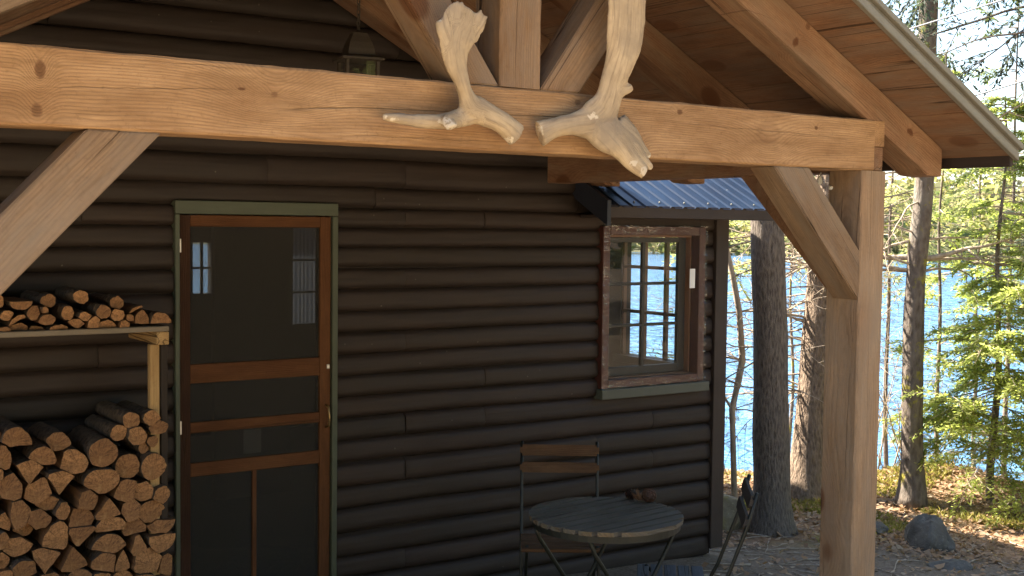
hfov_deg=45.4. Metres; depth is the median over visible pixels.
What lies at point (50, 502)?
firewood log
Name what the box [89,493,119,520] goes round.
firewood log
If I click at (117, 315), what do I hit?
firewood log
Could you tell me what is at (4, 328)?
firewood log
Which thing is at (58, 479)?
firewood log
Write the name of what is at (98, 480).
firewood log
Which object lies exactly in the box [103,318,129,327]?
firewood log
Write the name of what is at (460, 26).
antler
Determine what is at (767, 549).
fallen twigs
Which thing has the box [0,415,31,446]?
firewood log
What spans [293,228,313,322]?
window
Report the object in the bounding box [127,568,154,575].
firewood log
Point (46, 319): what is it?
firewood log
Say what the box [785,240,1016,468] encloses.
bare shrub
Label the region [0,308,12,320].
firewood log
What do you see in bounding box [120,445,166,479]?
firewood log
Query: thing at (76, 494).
firewood log
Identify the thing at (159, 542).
firewood log
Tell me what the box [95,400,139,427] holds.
firewood log
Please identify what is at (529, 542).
folding chair
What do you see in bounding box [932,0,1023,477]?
pine tree
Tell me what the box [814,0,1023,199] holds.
sky
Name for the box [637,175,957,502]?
pine tree
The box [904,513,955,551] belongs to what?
boulder
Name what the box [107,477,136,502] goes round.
firewood log
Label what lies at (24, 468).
firewood log
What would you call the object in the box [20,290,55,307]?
firewood log
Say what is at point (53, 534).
firewood log
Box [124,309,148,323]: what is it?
firewood log
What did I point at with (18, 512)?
firewood log
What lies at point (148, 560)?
firewood log
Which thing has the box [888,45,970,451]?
hemlock tree
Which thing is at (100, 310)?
firewood log
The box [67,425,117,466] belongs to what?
firewood log
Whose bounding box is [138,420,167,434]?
firewood log
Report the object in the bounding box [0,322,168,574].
firewood rack
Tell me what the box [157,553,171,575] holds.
firewood log
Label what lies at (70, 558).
firewood log
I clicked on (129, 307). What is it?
firewood log
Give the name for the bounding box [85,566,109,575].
firewood log
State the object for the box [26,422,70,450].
firewood log
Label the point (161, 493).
firewood log
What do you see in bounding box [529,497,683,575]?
bistro table
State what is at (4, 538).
firewood log
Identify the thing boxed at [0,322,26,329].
firewood log
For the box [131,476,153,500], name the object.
firewood log
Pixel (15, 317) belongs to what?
firewood log
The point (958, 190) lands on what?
hemlock tree
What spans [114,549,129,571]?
firewood log
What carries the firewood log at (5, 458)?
on the firewood log at (11, 486)
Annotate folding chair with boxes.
[519,441,603,575]
[637,474,758,575]
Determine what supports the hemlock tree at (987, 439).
on the ground
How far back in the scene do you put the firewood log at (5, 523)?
4.87 m
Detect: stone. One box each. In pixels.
[876,521,888,534]
[926,559,972,570]
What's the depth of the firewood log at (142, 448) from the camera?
5.19 m
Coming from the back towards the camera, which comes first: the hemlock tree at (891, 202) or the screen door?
the hemlock tree at (891, 202)
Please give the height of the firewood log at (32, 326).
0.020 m
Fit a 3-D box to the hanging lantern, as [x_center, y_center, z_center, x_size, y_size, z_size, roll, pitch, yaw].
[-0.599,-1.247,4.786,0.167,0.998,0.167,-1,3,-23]
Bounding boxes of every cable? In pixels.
[909,0,1003,29]
[976,80,1023,95]
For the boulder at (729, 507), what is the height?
0.416 m
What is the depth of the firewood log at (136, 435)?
5.13 m
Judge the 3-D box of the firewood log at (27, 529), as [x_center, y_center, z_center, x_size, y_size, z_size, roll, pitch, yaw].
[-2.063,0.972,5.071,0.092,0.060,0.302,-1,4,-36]
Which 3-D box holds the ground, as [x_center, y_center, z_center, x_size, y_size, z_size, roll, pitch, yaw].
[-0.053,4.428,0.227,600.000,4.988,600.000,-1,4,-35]
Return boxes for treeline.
[632,170,1023,262]
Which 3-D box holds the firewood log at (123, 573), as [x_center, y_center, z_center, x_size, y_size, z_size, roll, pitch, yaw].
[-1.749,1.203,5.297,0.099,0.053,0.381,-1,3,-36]
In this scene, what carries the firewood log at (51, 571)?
on the firewood rack
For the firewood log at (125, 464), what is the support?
on the firewood log at (123, 490)
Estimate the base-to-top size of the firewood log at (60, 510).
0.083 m
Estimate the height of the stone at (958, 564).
0.141 m
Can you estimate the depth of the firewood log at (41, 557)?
4.97 m
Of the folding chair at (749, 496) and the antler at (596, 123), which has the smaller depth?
the antler at (596, 123)
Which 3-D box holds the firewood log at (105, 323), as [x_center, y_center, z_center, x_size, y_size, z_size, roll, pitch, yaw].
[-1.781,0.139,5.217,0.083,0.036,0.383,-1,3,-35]
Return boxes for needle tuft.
[632,488,643,501]
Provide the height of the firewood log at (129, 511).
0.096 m
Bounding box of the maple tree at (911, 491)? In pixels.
[787,0,1023,508]
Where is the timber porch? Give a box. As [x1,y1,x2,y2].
[0,0,1023,575]
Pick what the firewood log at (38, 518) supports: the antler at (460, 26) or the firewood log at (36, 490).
the firewood log at (36, 490)
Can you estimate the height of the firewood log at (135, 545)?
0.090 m
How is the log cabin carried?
on the ground
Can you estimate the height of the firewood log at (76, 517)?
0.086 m
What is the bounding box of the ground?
[191,467,1023,575]
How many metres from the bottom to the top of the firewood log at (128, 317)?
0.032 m
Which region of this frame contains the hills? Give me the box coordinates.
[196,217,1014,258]
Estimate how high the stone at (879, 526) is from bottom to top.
0.127 m
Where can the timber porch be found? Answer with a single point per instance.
(776, 106)
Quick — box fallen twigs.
[690,467,1023,575]
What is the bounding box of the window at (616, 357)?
[613,237,675,364]
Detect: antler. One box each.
[383,1,523,144]
[535,0,652,177]
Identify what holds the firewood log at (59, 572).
on the firewood rack
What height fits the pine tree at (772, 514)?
9.355 m
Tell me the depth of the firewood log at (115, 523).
5.10 m
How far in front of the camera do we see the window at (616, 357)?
8.11 m
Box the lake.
[196,245,1023,480]
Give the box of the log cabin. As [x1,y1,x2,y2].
[0,0,773,575]
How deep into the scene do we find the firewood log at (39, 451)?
4.94 m
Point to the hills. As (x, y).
(638, 249)
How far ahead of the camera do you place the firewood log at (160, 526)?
5.22 m
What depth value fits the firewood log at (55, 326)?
4.95 m
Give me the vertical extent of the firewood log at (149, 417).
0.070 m
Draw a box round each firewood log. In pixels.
[0,295,3,306]
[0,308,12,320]
[0,312,25,325]
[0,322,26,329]
[0,325,9,331]
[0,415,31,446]
[0,442,11,469]
[0,468,3,481]
[0,468,22,500]
[0,497,30,529]
[0,508,10,530]
[0,528,8,549]
[0,550,9,568]
[0,566,12,575]
[1,528,32,556]
[2,297,32,309]
[5,553,36,575]
[6,305,39,319]
[6,446,42,483]
[10,523,32,535]
[13,434,56,464]
[14,473,51,503]
[17,320,43,329]
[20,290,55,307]
[20,498,51,529]
[24,312,55,324]
[24,534,59,573]
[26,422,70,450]
[29,510,67,548]
[31,321,67,329]
[32,304,47,312]
[32,494,58,509]
[35,461,74,494]
[35,564,58,575]
[46,491,69,519]
[48,302,73,319]
[51,480,97,509]
[51,565,66,575]
[52,445,88,473]
[52,543,87,571]
[55,286,87,303]
[55,317,84,327]
[61,498,94,526]
[64,566,91,575]
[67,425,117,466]
[68,524,95,545]
[69,301,110,318]
[70,542,115,571]
[72,307,90,320]
[72,463,119,493]
[81,314,99,328]
[82,531,125,552]
[84,414,126,440]
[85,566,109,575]
[88,292,123,308]
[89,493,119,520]
[92,516,125,531]
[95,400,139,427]
[98,318,116,327]
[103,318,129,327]
[104,493,140,521]
[105,308,124,320]
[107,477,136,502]
[108,445,139,477]
[109,302,141,312]
[109,570,132,575]
[112,530,146,555]
[113,440,147,452]
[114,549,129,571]
[117,400,160,425]
[117,515,145,535]
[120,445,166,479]
[122,426,146,444]
[122,544,161,573]
[123,313,133,320]
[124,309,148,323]
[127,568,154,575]
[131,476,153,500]
[135,474,169,503]
[136,499,164,522]
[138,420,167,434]
[138,529,174,552]
[139,308,170,323]
[142,515,174,533]
[145,431,157,447]
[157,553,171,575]
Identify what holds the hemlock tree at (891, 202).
on the ground
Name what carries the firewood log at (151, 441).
on the firewood log at (153, 465)
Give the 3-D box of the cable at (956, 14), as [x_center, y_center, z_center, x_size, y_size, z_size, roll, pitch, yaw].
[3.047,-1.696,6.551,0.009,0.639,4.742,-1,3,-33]
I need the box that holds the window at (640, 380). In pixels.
[593,226,708,399]
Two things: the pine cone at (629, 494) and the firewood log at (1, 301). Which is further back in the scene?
the pine cone at (629, 494)
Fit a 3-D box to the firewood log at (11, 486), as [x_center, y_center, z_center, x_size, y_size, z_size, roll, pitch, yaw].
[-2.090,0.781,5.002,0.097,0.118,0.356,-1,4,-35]
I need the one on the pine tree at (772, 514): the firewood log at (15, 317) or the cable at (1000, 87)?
the cable at (1000, 87)
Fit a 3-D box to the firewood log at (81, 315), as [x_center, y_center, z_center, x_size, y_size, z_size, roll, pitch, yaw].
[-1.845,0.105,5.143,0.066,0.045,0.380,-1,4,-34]
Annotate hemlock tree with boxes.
[662,220,806,450]
[795,169,994,466]
[879,95,1023,528]
[882,161,1023,469]
[883,0,1023,101]
[887,209,1023,481]
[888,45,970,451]
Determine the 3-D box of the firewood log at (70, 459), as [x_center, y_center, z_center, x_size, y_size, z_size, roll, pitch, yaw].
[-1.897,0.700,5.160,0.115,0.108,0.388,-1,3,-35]
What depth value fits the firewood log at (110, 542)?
5.11 m
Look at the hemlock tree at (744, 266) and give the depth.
14.65 m
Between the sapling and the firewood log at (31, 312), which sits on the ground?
the sapling
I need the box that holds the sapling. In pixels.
[630,179,825,497]
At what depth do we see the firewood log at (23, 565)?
4.90 m
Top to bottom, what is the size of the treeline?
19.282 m
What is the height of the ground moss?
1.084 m
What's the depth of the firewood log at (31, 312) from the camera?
4.90 m
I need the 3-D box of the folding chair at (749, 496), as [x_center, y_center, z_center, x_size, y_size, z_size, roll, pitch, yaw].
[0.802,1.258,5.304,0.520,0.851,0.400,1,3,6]
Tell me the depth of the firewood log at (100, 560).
5.10 m
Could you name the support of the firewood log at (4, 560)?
on the firewood log at (6, 571)
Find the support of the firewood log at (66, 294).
on the firewood log at (81, 315)
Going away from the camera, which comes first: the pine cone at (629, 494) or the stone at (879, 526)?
the pine cone at (629, 494)
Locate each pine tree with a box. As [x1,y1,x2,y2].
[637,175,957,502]
[726,175,827,537]
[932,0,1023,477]
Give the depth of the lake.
38.85 m
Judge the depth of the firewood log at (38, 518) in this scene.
4.94 m
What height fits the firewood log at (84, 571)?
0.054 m
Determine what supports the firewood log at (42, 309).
on the firewood log at (46, 319)
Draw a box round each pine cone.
[625,489,635,499]
[642,488,656,502]
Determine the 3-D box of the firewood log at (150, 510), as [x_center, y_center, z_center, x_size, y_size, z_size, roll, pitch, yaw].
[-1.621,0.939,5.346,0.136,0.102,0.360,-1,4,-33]
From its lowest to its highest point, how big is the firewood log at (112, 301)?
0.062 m
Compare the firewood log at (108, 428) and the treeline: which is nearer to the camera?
the firewood log at (108, 428)
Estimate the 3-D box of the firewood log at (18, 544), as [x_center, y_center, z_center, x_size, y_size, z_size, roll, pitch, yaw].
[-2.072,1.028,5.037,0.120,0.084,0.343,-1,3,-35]
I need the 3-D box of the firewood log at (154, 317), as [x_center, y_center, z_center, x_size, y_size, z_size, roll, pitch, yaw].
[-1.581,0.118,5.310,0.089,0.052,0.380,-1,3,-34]
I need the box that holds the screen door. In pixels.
[180,215,330,575]
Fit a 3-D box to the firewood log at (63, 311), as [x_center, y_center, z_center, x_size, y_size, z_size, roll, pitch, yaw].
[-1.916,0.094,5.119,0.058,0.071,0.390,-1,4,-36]
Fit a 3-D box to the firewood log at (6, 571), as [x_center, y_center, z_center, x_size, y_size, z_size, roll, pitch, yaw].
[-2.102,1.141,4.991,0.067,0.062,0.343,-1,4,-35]
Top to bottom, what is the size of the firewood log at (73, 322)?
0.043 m
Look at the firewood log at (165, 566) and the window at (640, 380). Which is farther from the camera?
the window at (640, 380)
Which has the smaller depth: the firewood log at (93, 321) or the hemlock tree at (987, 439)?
the firewood log at (93, 321)
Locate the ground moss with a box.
[724,461,1023,541]
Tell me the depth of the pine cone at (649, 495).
5.50 m
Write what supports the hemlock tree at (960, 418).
on the ground
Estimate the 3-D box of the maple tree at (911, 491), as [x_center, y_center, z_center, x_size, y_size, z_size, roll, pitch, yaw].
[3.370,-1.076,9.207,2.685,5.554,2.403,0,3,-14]
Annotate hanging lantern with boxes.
[332,0,384,75]
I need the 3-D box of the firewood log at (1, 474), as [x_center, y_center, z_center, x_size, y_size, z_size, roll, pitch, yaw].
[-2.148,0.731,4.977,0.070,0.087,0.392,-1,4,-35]
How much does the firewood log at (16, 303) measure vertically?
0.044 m
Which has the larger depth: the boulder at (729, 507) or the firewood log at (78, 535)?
the boulder at (729, 507)
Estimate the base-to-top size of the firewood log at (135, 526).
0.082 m
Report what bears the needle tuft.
on the bistro table
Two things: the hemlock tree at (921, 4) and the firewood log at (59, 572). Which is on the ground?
the hemlock tree at (921, 4)
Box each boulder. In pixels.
[723,493,741,532]
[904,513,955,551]

